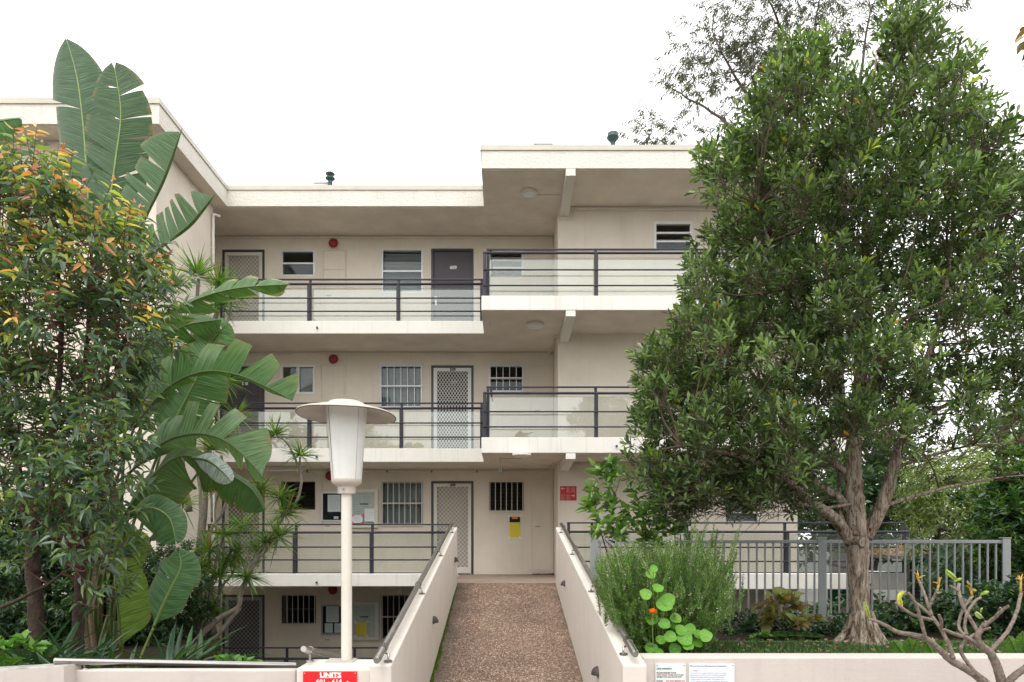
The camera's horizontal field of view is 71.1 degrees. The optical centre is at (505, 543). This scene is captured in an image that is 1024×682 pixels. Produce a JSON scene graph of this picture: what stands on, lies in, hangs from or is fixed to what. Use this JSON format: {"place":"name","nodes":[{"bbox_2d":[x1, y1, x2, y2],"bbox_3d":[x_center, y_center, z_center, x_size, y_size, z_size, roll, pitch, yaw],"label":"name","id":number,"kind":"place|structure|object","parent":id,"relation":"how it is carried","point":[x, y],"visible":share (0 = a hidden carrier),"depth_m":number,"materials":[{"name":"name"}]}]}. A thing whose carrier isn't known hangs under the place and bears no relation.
{"place":"outdoors","nodes":[
{"label":"outdoors","id":0,"kind":"place"},
{"bbox_2d":[0,0,1023,546],"label":"sky","id":1,"kind":"structure","parent":0,"point":[271,92],"materials":[{"name":"white"}]},
{"bbox_2d":[799,548,903,612],"bbox_3d":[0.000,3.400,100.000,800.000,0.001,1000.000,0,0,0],"label":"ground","id":2,"kind":"structure","parent":0,"point":[875,591],"depth_m":87.03,"materials":[{"name":"grey concrete"}]},
{"bbox_2d":[0,664,80,681],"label":"garden wall","id":3,"kind":"structure","parent":2,"relation":"on","point":[46,673],"depth_m":5.36,"materials":[{"name":"paint"}]},
{"bbox_2d":[0,621,220,667],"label":"garden bed","id":4,"kind":"object","parent":2,"relation":"on","point":[139,649],"visible":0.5,"depth_m":8.82,"materials":[{"name":"plant"}]},
{"bbox_2d":[0,629,52,666],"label":"bright plant","id":5,"kind":"object","parent":4,"relation":"on","point":[23,638],"visible":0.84,"depth_m":5.87,"materials":[{"name":"green plant"}]},
{"bbox_2d":[5,625,88,665],"bbox_3d":[-4.627,0.992,6.706,1.496,0.556,1.513,0,0,26],"label":"clivia","id":6,"kind":"object","parent":4,"relation":"on","point":[40,636],"visible":0.09,"depth_m":6.74,"materials":[{"name":"green plant"}]},
{"bbox_2d":[0,616,111,664],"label":"clivia","id":7,"kind":"object","parent":4,"relation":"on","point":[64,646],"visible":0.28,"depth_m":6.41,"materials":[{"name":"green plant"}]},
{"bbox_2d":[0,471,149,648],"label":"dark shrub","id":8,"kind":"object","parent":4,"relation":"on","point":[57,614],"visible":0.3,"depth_m":8.83,"materials":[{"name":"green plant"}]},
{"bbox_2d":[32,614,120,667],"bbox_3d":[-3.908,0.927,6.322,1.122,0.686,1.023,0,0,-40],"label":"clivia","id":9,"kind":"object","parent":4,"relation":"on","point":[42,660],"visible":0.13,"depth_m":6.39,"materials":[{"name":"green plant"}]},
{"bbox_2d":[23,624,136,661],"bbox_3d":[-4.154,1.024,6.892,1.094,0.492,1.105,0,0,26],"label":"clivia","id":10,"kind":"object","parent":4,"relation":"on","point":[103,643],"visible":0.18,"depth_m":7.02,"materials":[{"name":"green plant"}]},
{"bbox_2d":[0,120,200,660],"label":"flame shrub","id":11,"kind":"object","parent":4,"relation":"on","point":[72,453],"visible":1,"depth_m":6.27,"materials":[{"name":"green plant"}]},
{"bbox_2d":[65,642,157,667],"bbox_3d":[-3.534,1.084,6.354,1.040,0.372,0.872,0,0,-41],"label":"clivia","id":12,"kind":"object","parent":4,"relation":"on","point":[110,654],"visible":0.16,"depth_m":6.42,"materials":[{"name":"green plant"}]},
{"bbox_2d":[104,547,191,646],"bbox_3d":[-4.742,0.836,9.300,1.282,1.603,1.382,0,0,-37],"label":"dark shrub","id":13,"kind":"object","parent":4,"relation":"on","point":[164,629],"visible":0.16,"depth_m":9.13,"materials":[{"name":"green plant"}]},
{"bbox_2d":[0,39,298,657],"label":"giant strelitzia","id":14,"kind":"object","parent":4,"relation":"on","point":[82,81],"visible":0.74,"depth_m":8.30,"materials":[{"name":"green plant"}]},
{"bbox_2d":[121,623,231,667],"bbox_3d":[-2.979,1.005,6.627,0.854,0.530,1.325,0,0,20],"label":"clivia","id":15,"kind":"object","parent":4,"relation":"on","point":[179,654],"visible":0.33,"depth_m":6.76,"materials":[{"name":"green plant"}]},
{"bbox_2d":[143,538,222,650],"bbox_3d":[-4.583,0.759,9.805,1.485,1.929,1.365,0,0,0],"label":"dark shrub","id":16,"kind":"object","parent":4,"relation":"on","point":[167,552],"visible":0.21,"depth_m":9.67,"materials":[{"name":"green plant"}]},
{"bbox_2d":[127,625,265,667],"bbox_3d":[-3.152,1.046,7.191,1.356,0.449,1.080,0,0,0],"label":"clivia","id":17,"kind":"object","parent":4,"relation":"on","point":[200,640],"visible":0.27,"depth_m":7.33,"materials":[{"name":"green plant"}]},
{"bbox_2d":[159,241,259,629],"bbox_3d":[-4.468,-1.467,10.413,1.653,5.942,1.665,0,0,0],"label":"dragon tree","id":18,"kind":"object","parent":4,"relation":"on","point":[217,281],"visible":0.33,"depth_m":10.57,"materials":[{"name":"green plant"}]},
{"bbox_2d":[179,519,245,634],"bbox_3d":[-4.105,0.529,9.897,1.169,1.820,0.952,0,0,0],"label":"dragon tree","id":19,"kind":"object","parent":4,"relation":"on","point":[215,574],"visible":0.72,"depth_m":9.88,"materials":[{"name":"green plant"}]},
{"bbox_2d":[193,479,278,633],"bbox_3d":[-3.752,0.202,10.144,1.441,2.645,0.857,0,0,18],"label":"dragon tree","id":20,"kind":"object","parent":4,"relation":"on","point":[238,549],"visible":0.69,"depth_m":10.16,"materials":[{"name":"green plant"}]},
{"bbox_2d":[194,413,324,638],"bbox_3d":[-3.363,-0.097,9.593,1.807,3.252,0.887,0,0,0],"label":"dragon tree","id":21,"kind":"object","parent":4,"relation":"on","point":[277,532],"visible":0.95,"depth_m":9.58,"materials":[{"name":"green plant"}]},
{"bbox_2d":[76,668,296,681],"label":"garden wall","id":22,"kind":"structure","parent":2,"relation":"on","point":[188,675],"depth_m":5.55,"materials":[{"name":"paint"}]},
{"bbox_2d":[53,657,295,668],"bbox_3d":[-2.662,1.436,5.905,1.812,1.128,0.079,0,0,-26],"label":"handrail","id":23,"kind":"object","parent":22,"relation":"attached to","point":[83,662],"visible":0.9,"depth_m":5.83,"materials":[{"name":"metal"}]},
{"bbox_2d":[214,653,269,661],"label":"bright plant","id":24,"kind":"object","parent":2,"relation":"on","point":[236,657],"visible":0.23,"depth_m":7.00,"materials":[{"name":"green plant"}]},
{"bbox_2d":[297,658,372,681],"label":"sign pier","id":25,"kind":"structure","parent":2,"relation":"on","point":[361,667],"depth_m":5.48,"materials":[{"name":"paint"}]},
{"bbox_2d":[300,645,358,661],"bbox_3d":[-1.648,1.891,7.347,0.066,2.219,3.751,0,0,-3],"label":"handrail","id":26,"kind":"object","parent":25,"relation":"attached to","point":[309,650],"visible":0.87,"depth_m":5.87,"materials":[{"name":"metal"}]},
{"bbox_2d":[303,671,356,681],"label":"units sign","id":27,"kind":"object","parent":25,"relation":"attached to","point":[329,676],"visible":1,"depth_m":5.40,"materials":[{"name":"red metal"}]},
{"bbox_2d":[295,399,395,660],"bbox_3d":[-1.277,-0.108,5.750,0.791,2.088,0.791,0,0,0],"label":"lamp post","id":28,"kind":"object","parent":25,"relation":"on","point":[346,420],"visible":1,"depth_m":5.69,"materials":[{"name":"metal"}]},
{"bbox_2d":[370,527,456,681],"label":"ramp wall","id":29,"kind":"structure","parent":2,"relation":"on","point":[413,648],"depth_m":7.56,"materials":[{"name":"paint"}]},
{"bbox_2d":[373,522,453,663],"bbox_3d":[-0.905,0.265,8.778,0.112,1.254,7.284,0,0,0],"label":"handrail","id":30,"kind":"object","parent":29,"relation":"on","point":[382,650],"visible":1,"depth_m":6.59,"materials":[{"name":"metal"}]},
{"bbox_2d":[0,97,903,667],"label":"apartment building","id":31,"kind":"structure","parent":2,"relation":"on","point":[610,197],"depth_m":15.43,"materials":[{"name":"paint"}]},
{"bbox_2d":[222,250,264,320],"bbox_3d":[-5.894,-5.532,16.145,0.950,2.133,0.150,0,0,0],"label":"door","id":32,"kind":"structure","parent":31,"relation":"in","point":[251,262],"depth_m":16.12,"materials":[{"name":"metal"}]},
{"bbox_2d":[222,482,264,571],"bbox_3d":[-5.894,-0.350,16.145,0.950,2.080,0.150,0,0,0],"label":"door","id":33,"kind":"structure","parent":31,"relation":"in","point":[233,510],"depth_m":16.12,"materials":[{"name":"metal"}]},
{"bbox_2d":[222,595,264,661],"bbox_3d":[-5.894,2.243,16.145,0.950,2.182,0.150,0,0,0],"label":"door","id":34,"kind":"structure","parent":31,"relation":"in","point":[252,613],"depth_m":16.12,"materials":[{"name":"metal"}]},
{"bbox_2d":[223,366,264,447],"bbox_3d":[-5.894,-2.912,16.154,0.950,2.131,0.132,0,0,0],"label":"door","id":35,"kind":"structure","parent":31,"relation":"in","point":[256,394],"depth_m":16.13,"materials":[{"name":"white metal"}]},
{"bbox_2d":[264,467,306,470],"bbox_3d":[-4.836,-1.620,15.592,0.981,0.090,0.115,0,0,0],"label":"batten light","id":36,"kind":"object","parent":31,"relation":"attached to","point":[283,469],"visible":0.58,"depth_m":15.55,"materials":[{"name":"white plastic"}]},
{"bbox_2d":[281,250,314,275],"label":"window","id":37,"kind":"structure","parent":31,"relation":"in","point":[282,251],"depth_m":16.10,"materials":[{"name":"metal"}]},
{"bbox_2d":[281,365,314,393],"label":"window","id":38,"kind":"structure","parent":31,"relation":"in","point":[307,371],"depth_m":16.23,"materials":[{"name":"white glass"}]},
{"bbox_2d":[278,595,318,623],"bbox_3d":[-4.658,1.478,16.115,0.928,0.668,0.140,0,0,0],"label":"window","id":39,"kind":"structure","parent":31,"relation":"in","point":[281,601],"depth_m":16.10,"materials":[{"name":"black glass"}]},
{"bbox_2d":[221,647,378,661],"bbox_3d":[-3.625,2.683,14.773,4.650,1.073,0.188,0,0,0],"label":"balcony railing","id":40,"kind":"object","parent":31,"relation":"on","point":[287,659],"visible":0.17,"depth_m":14.82,"materials":[{"name":"grey metal"}]},
{"bbox_2d":[202,524,449,573],"bbox_3d":[-3.505,0.100,14.093,4.890,0.978,0.188,0,0,0],"label":"balcony railing","id":41,"kind":"object","parent":31,"relation":"on","point":[295,559],"visible":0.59,"depth_m":14.02,"materials":[{"name":"grey metal"}]},
{"bbox_2d":[321,492,340,521],"bbox_3d":[-3.884,-0.825,16.062,0.504,0.664,0.044,0,0,0],"label":"notice board","id":42,"kind":"object","parent":31,"relation":"attached to","point":[326,516],"visible":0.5,"depth_m":16.07,"materials":[{"name":"metal"}]},
{"bbox_2d":[328,495,339,511],"bbox_3d":[-3.851,-0.901,16.066,0.287,0.379,0.003,0,0,0],"label":"notice","id":43,"kind":"object","parent":42,"relation":"attached to","point":[333,503],"visible":1,"depth_m":16.07,"materials":[{"name":"paper"}]},
{"bbox_2d":[321,605,340,634],"bbox_3d":[-3.884,1.707,16.062,0.504,0.664,0.044,0,0,0],"label":"notice board","id":44,"kind":"object","parent":31,"relation":"attached to","point":[323,614],"visible":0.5,"depth_m":16.07,"materials":[{"name":"black"}]},
{"bbox_2d":[326,606,338,621],"bbox_3d":[-3.885,1.584,16.066,0.287,0.367,0.003,0,0,0],"label":"notice","id":45,"kind":"object","parent":44,"relation":"attached to","point":[332,613],"visible":1,"depth_m":16.07,"materials":[{"name":"paper"}]},
{"bbox_2d":[215,279,482,320],"bbox_3d":[-3.225,-5.020,14.773,5.510,0.918,0.188,0,0,0],"label":"balcony railing","id":46,"kind":"object","parent":31,"relation":"on","point":[309,298],"visible":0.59,"depth_m":14.70,"materials":[{"name":"grey metal"}]},
{"bbox_2d":[215,402,482,447],"bbox_3d":[-3.225,-2.435,14.773,5.510,0.968,0.188,0,0,0],"label":"balcony railing","id":47,"kind":"object","parent":31,"relation":"on","point":[309,436],"visible":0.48,"depth_m":14.70,"materials":[{"name":"grey metal"}]},
{"bbox_2d":[352,489,377,527],"bbox_3d":[-3.213,-0.789,16.047,0.709,0.869,0.074,0,0,0],"label":"notice board","id":48,"kind":"object","parent":31,"relation":"attached to","point":[363,500],"visible":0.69,"depth_m":16.07,"materials":[{"name":"white glass"}]},
{"bbox_2d":[352,601,378,639],"bbox_3d":[-3.202,1.727,16.047,0.732,0.869,0.074,0,0,0],"label":"notice board","id":49,"kind":"object","parent":31,"relation":"attached to","point":[363,611],"visible":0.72,"depth_m":16.07,"materials":[{"name":"white glass"}]},
{"bbox_2d":[354,620,368,637],"bbox_3d":[-3.230,1.909,16.006,0.337,0.394,0.004,0,0,0],"label":"notice","id":50,"kind":"object","parent":49,"relation":"attached to","point":[361,628],"visible":1,"depth_m":16.01,"materials":[{"name":"yellow paper"}]},
{"bbox_2d":[379,595,408,638],"bbox_3d":[-2.329,1.644,16.115,1.078,1.002,0.140,0,0,0],"label":"window","id":51,"kind":"structure","parent":31,"relation":"in","point":[383,637],"depth_m":16.07,"materials":[{"name":"metal"}]},
{"bbox_2d":[377,363,425,406],"bbox_3d":[-2.352,-3.530,16.156,1.100,1.002,0.223,0,0,0],"label":"window","id":52,"kind":"structure","parent":31,"relation":"in","point":[399,384],"depth_m":16.24,"materials":[{"name":"metal"}]},
{"bbox_2d":[378,481,425,525],"bbox_3d":[-2.329,-0.903,16.156,1.078,1.014,0.223,0,0,0],"label":"window","id":53,"kind":"structure","parent":31,"relation":"in","point":[401,503],"depth_m":16.25,"materials":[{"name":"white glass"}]},
{"bbox_2d":[382,249,422,292],"bbox_3d":[-2.329,-6.124,16.167,0.928,0.996,0.145,0,0,0],"label":"window","id":54,"kind":"structure","parent":31,"relation":"in","point":[383,250],"depth_m":16.22,"materials":[{"name":"metal"}]},
{"bbox_2d":[431,249,473,320],"bbox_3d":[-1.202,-5.544,16.145,0.950,2.156,0.149,0,0,0],"label":"door","id":55,"kind":"structure","parent":31,"relation":"in","point":[445,263],"depth_m":16.13,"materials":[{"name":"metal"}]},
{"bbox_2d":[431,365,473,447],"bbox_3d":[-1.202,-2.923,16.145,0.950,2.154,0.150,0,0,0],"label":"door","id":56,"kind":"structure","parent":31,"relation":"in","point":[449,383],"depth_m":16.12,"materials":[{"name":"grey metal"}]},
{"bbox_2d":[431,481,473,573],"bbox_3d":[-1.202,-0.355,16.145,0.950,2.091,0.150,0,0,0],"label":"door","id":57,"kind":"structure","parent":31,"relation":"in","point":[451,501],"depth_m":16.12,"materials":[{"name":"metal"}]},
{"bbox_2d":[457,574,555,583],"bbox_3d":[0.020,0.696,14.299,2.040,0.009,3.592,0,0,0],"label":"landing","id":58,"kind":"object","parent":31,"relation":"on","point":[496,578],"visible":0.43,"depth_m":14.15,"materials":[{"name":"concrete"}]},
{"bbox_2d":[486,363,526,391],"bbox_3d":[0.011,-3.709,16.115,0.928,0.646,0.140,0,0,0],"label":"window","id":59,"kind":"structure","parent":31,"relation":"in","point":[496,378],"depth_m":16.10,"materials":[{"name":"metal"}]},
{"bbox_2d":[486,481,526,510],"bbox_3d":[0.011,-1.058,16.115,0.928,0.680,0.140,0,0,0],"label":"window","id":60,"kind":"structure","parent":31,"relation":"in","point":[495,482],"depth_m":16.09,"materials":[{"name":"black glass"}]},
{"bbox_2d":[490,251,523,276],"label":"window","id":61,"kind":"structure","parent":31,"relation":"in","point":[522,259],"depth_m":16.10,"materials":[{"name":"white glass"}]},
{"bbox_2d":[508,515,521,538],"bbox_3d":[0.201,-0.368,16.093,0.339,0.557,0.006,0,0,0],"label":"notice","id":62,"kind":"object","parent":31,"relation":"attached to","point":[514,526],"visible":1,"depth_m":16.09,"materials":[{"name":"yellow paper"}]},
{"bbox_2d":[520,188,537,198],"bbox_3d":[0.453,-6.862,14.082,0.350,0.093,0.350,0,0,0],"label":"ceiling light","id":63,"kind":"object","parent":31,"relation":"attached to","point":[528,193],"visible":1,"depth_m":14.00,"materials":[{"name":"white glass"}]},
{"bbox_2d":[560,486,576,500],"bbox_3d":[1.280,-1.028,14.693,0.336,0.294,0.013,0,0,0],"label":"direction sign","id":64,"kind":"object","parent":31,"relation":"attached to","point":[568,493],"visible":1,"depth_m":14.69,"materials":[{"name":"red"}]},
{"bbox_2d":[483,248,843,295],"bbox_3d":[2.913,-5.030,13.934,6.675,0.928,1.472,0,0,0],"label":"balcony railing","id":65,"kind":"object","parent":31,"relation":"on","point":[486,280],"visible":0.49,"depth_m":13.22,"materials":[{"name":"grey metal"}]},
{"bbox_2d":[483,386,844,436],"bbox_3d":[2.913,-2.442,13.934,6.675,0.973,1.472,0,0,0],"label":"balcony railing","id":66,"kind":"object","parent":31,"relation":"on","point":[486,417],"visible":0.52,"depth_m":13.22,"materials":[{"name":"grey metal"}]},
{"bbox_2d":[654,221,692,251],"bbox_3d":[3.434,-6.290,14.739,0.794,0.626,0.091,0,0,0],"label":"window","id":67,"kind":"structure","parent":31,"relation":"in","point":[656,223],"depth_m":14.71,"materials":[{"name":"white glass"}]},
{"bbox_2d":[567,522,908,572],"bbox_3d":[4.260,0.075,13.293,6.360,0.948,0.188,0,0,0],"label":"balcony railing","id":68,"kind":"object","parent":31,"relation":"on","point":[905,534],"visible":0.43,"depth_m":13.22,"materials":[{"name":"grey metal"}]},
{"bbox_2d":[723,499,759,521],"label":"window","id":69,"kind":"structure","parent":31,"relation":"in","point":[724,518],"depth_m":14.82,"materials":[{"name":"white glass"}]},
{"bbox_2d":[828,589,845,602],"bbox_3d":[6.660,1.042,14.313,0.440,0.300,0.073,0,0,0],"label":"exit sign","id":70,"kind":"object","parent":31,"relation":"attached to","point":[842,594],"visible":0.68,"depth_m":14.30,"materials":[{"name":"green"}]},
{"bbox_2d":[556,527,646,681],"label":"ramp wall","id":71,"kind":"structure","parent":2,"relation":"on","point":[596,641],"depth_m":7.60,"materials":[{"name":"paint"}]},
{"bbox_2d":[559,522,638,656],"bbox_3d":[0.932,0.251,8.848,0.112,1.226,7.144,0,0,0],"label":"handrail","id":72,"kind":"object","parent":71,"relation":"on","point":[628,642],"visible":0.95,"depth_m":7.54,"materials":[{"name":"metal"}]},
{"bbox_2d":[618,0,992,611],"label":"gum tree","id":73,"kind":"object","parent":2,"relation":"on","point":[747,67],"visible":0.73,"depth_m":26.33,"materials":[{"name":"green plant"}]},
{"bbox_2d":[636,637,1022,652],"bbox_3d":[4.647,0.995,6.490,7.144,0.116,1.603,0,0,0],"label":"lawn grass","id":74,"kind":"structure","parent":2,"relation":"on","point":[878,647],"depth_m":6.77,"materials":[{"name":"green plant"}]},
{"bbox_2d":[609,587,676,652],"bbox_3d":[1.163,0.682,6.165,0.444,0.640,0.580,0,0,-36],"label":"azalea","id":75,"kind":"object","parent":74,"relation":"on","point":[641,600],"visible":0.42,"depth_m":6.09,"materials":[{"name":"green plant"}]},
{"bbox_2d":[593,516,745,652],"bbox_3d":[1.487,0.508,6.499,1.537,1.511,1.270,0,0,0],"label":"rosemary bush","id":76,"kind":"object","parent":74,"relation":"on","point":[703,576],"visible":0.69,"depth_m":6.13,"materials":[{"name":"green plant"}]},
{"bbox_2d":[640,565,712,652],"bbox_3d":[1.391,0.577,5.947,0.599,0.811,0.314,0,0,0],"label":"nasturtium","id":77,"kind":"object","parent":74,"relation":"on","point":[666,602],"visible":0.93,"depth_m":5.88,"materials":[{"name":"green plant"}]},
{"bbox_2d":[615,0,1023,645],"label":"water gum tree","id":78,"kind":"object","parent":74,"relation":"on","point":[763,228],"visible":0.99,"depth_m":6.53,"materials":[{"name":"green plant"}]},
{"bbox_2d":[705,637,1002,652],"bbox_3d":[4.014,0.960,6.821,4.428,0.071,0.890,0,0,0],"label":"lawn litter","id":79,"kind":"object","parent":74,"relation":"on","point":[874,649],"visible":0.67,"depth_m":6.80,"materials":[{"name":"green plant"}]},
{"bbox_2d":[891,637,918,652],"bbox_3d":[3.304,0.857,5.927,0.249,0.177,0.082,0,0,0],"label":"taro","id":80,"kind":"object","parent":74,"relation":"on","point":[909,645],"visible":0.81,"depth_m":5.93,"materials":[{"name":"green plant"}]},
{"bbox_2d":[922,639,944,652],"bbox_3d":[3.545,0.862,5.926,0.209,0.151,0.080,0,0,0],"label":"taro","id":81,"kind":"object","parent":74,"relation":"on","point":[927,647],"visible":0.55,"depth_m":5.93,"materials":[{"name":"green plant"}]},
{"bbox_2d":[1004,631,1023,652],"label":"taro","id":82,"kind":"object","parent":74,"relation":"on","point":[1012,644],"visible":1,"depth_m":5.93,"materials":[{"name":"green plant"}]},
{"bbox_2d":[639,653,1023,681],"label":"garden wall","id":83,"kind":"structure","parent":2,"relation":"on","point":[842,667],"depth_m":5.50,"materials":[{"name":"paint"}]},
{"bbox_2d":[655,664,685,681],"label":"rules sign","id":84,"kind":"object","parent":83,"relation":"attached to","point":[670,672],"visible":1,"depth_m":5.49,"materials":[{"name":"grey"}]},
{"bbox_2d":[689,664,733,681],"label":"rules sign","id":85,"kind":"object","parent":83,"relation":"attached to","point":[711,672],"visible":1,"depth_m":5.49,"materials":[{"name":"grey"}]},
{"bbox_2d":[698,600,1014,640],"bbox_3d":[8.530,2.203,10.115,14.940,2.375,5.570,0,0,0],"label":"shrub bed","id":86,"kind":"object","parent":2,"relation":"on","point":[741,636],"depth_m":7.82,"materials":[{"name":"plant"}]},
{"bbox_2d":[575,451,687,564],"bbox_3d":[1.322,0.031,7.756,1.176,1.989,0.814,0,0,-18],"label":"lemon tree","id":87,"kind":"object","parent":86,"relation":"on","point":[609,471],"visible":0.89,"depth_m":7.63,"materials":[{"name":"green plant"}]},
{"bbox_2d":[643,486,693,593],"bbox_3d":[1.802,0.119,7.941,0.594,1.802,0.553,0,0,0],"label":"lemon tree","id":88,"kind":"object","parent":86,"relation":"on","point":[687,524],"visible":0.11,"depth_m":7.95,"materials":[{"name":"green plant"}]},
{"bbox_2d":[719,608,848,637],"bbox_3d":[3.357,1.027,8.213,2.038,0.585,1.249,0,0,0],"label":"hedge shrub","id":89,"kind":"object","parent":86,"relation":"on","point":[749,622],"visible":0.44,"depth_m":8.05,"materials":[{"name":"green plant"}]},
{"bbox_2d":[773,631,803,640],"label":"fern","id":90,"kind":"object","parent":86,"relation":"on","point":[783,634],"visible":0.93,"depth_m":7.38,"materials":[{"name":"green plant"}]},
{"bbox_2d":[750,587,828,632],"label":"hydrangea","id":91,"kind":"object","parent":86,"relation":"on","point":[767,615],"visible":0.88,"depth_m":7.59,"materials":[{"name":"green plant"}]},
{"bbox_2d":[589,537,1011,620],"bbox_3d":[3.684,0.471,8.990,5.266,1.097,0.080,0,0,0],"label":"metal fence","id":92,"kind":"object","parent":86,"relation":"on","point":[822,571],"visible":0.54,"depth_m":8.99,"materials":[{"name":"grey metal"}]},
{"bbox_2d":[794,632,824,640],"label":"fern","id":93,"kind":"object","parent":86,"relation":"on","point":[812,637],"visible":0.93,"depth_m":7.43,"materials":[{"name":"green plant"}]},
{"bbox_2d":[788,535,1011,615],"bbox_3d":[6.353,0.824,11.543,4.290,1.920,1.910,0,0,0],"label":"undercroft shrub","id":94,"kind":"object","parent":86,"relation":"on","point":[843,602],"visible":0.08,"depth_m":11.25,"materials":[{"name":"green plant"}]},
{"bbox_2d":[870,539,969,599],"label":"garden shed","id":95,"kind":"structure","parent":86,"relation":"on","point":[892,556],"depth_m":11.95,"materials":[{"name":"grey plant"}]},
{"bbox_2d":[900,533,977,597],"bbox_3d":[6.274,0.454,10.402,1.104,1.211,0.780,0,0,21],"label":"philodendron","id":96,"kind":"object","parent":86,"relation":"on","point":[942,580],"visible":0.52,"depth_m":10.37,"materials":[{"name":"green plant"}]},
{"bbox_2d":[870,572,1023,638],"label":"hedge shrub","id":97,"kind":"object","parent":86,"relation":"on","point":[998,595],"visible":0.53,"depth_m":7.84,"materials":[{"name":"green plant"}]},
{"bbox_2d":[932,576,968,606],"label":"philodendron","id":98,"kind":"object","parent":86,"relation":"on","point":[950,582],"visible":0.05,"depth_m":9.76,"materials":[{"name":"green plant"}]},
{"bbox_2d":[931,544,1000,605],"bbox_3d":[6.743,0.532,10.622,1.236,1.050,0.533,0,0,-11],"label":"philodendron","id":99,"kind":"object","parent":86,"relation":"on","point":[950,555],"visible":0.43,"depth_m":10.46,"materials":[{"name":"green plant"}]},
{"bbox_2d":[948,454,1023,587],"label":"glossy shrub","id":100,"kind":"object","parent":86,"relation":"on","point":[1006,510],"visible":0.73,"depth_m":9.75,"materials":[{"name":"green plant"}]},
{"bbox_2d":[797,417,940,599],"bbox_3d":[10.079,-0.256,20.530,5.954,7.368,4.752,0,0,0],"label":"background tree","id":101,"kind":"object","parent":2,"relation":"on","point":[872,489],"visible":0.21,"depth_m":19.42,"materials":[{"name":"green plant"}]},
{"bbox_2d":[886,439,1020,545],"bbox_3d":[11.157,0.395,17.841,4.082,6.052,2.928,0,0,-44],"label":"background tree","id":102,"kind":"object","parent":2,"relation":"on","point":[935,511],"visible":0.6,"depth_m":17.23,"materials":[{"name":"green plant"}]},
{"bbox_2d":[950,401,1023,570],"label":"background tree","id":103,"kind":"object","parent":2,"relation":"on","point":[1017,448],"visible":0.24,"depth_m":20.96,"materials":[{"name":"green plant"}]},
{"bbox_2d":[1013,26,1023,66],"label":"overhanging branch","id":104,"kind":"object","parent":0,"point":[1020,46],"visible":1,"depth_m":6.15,"materials":[{"name":"yellow plant"}]},
{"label":"forecourt","id":105,"kind":"structure","parent":0,"visible":0},
{"bbox_2d":[433,583,582,681],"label":"ramp","id":106,"kind":"structure","parent":105,"relation":"on","point":[507,632],"depth_m":9.55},
{"bbox_2d":[430,586,457,681],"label":"moss","id":107,"kind":"object","parent":106,"relation":"on","point":[436,666],"visible":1,"depth_m":9.15,"materials":[{"name":"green plant"}]},
{"bbox_2d":[864,570,1023,681],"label":"frangipani","id":108,"kind":"object","parent":105,"relation":"on","point":[968,668],"visible":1,"depth_m":4.84,"materials":[{"name":"grey plant"}]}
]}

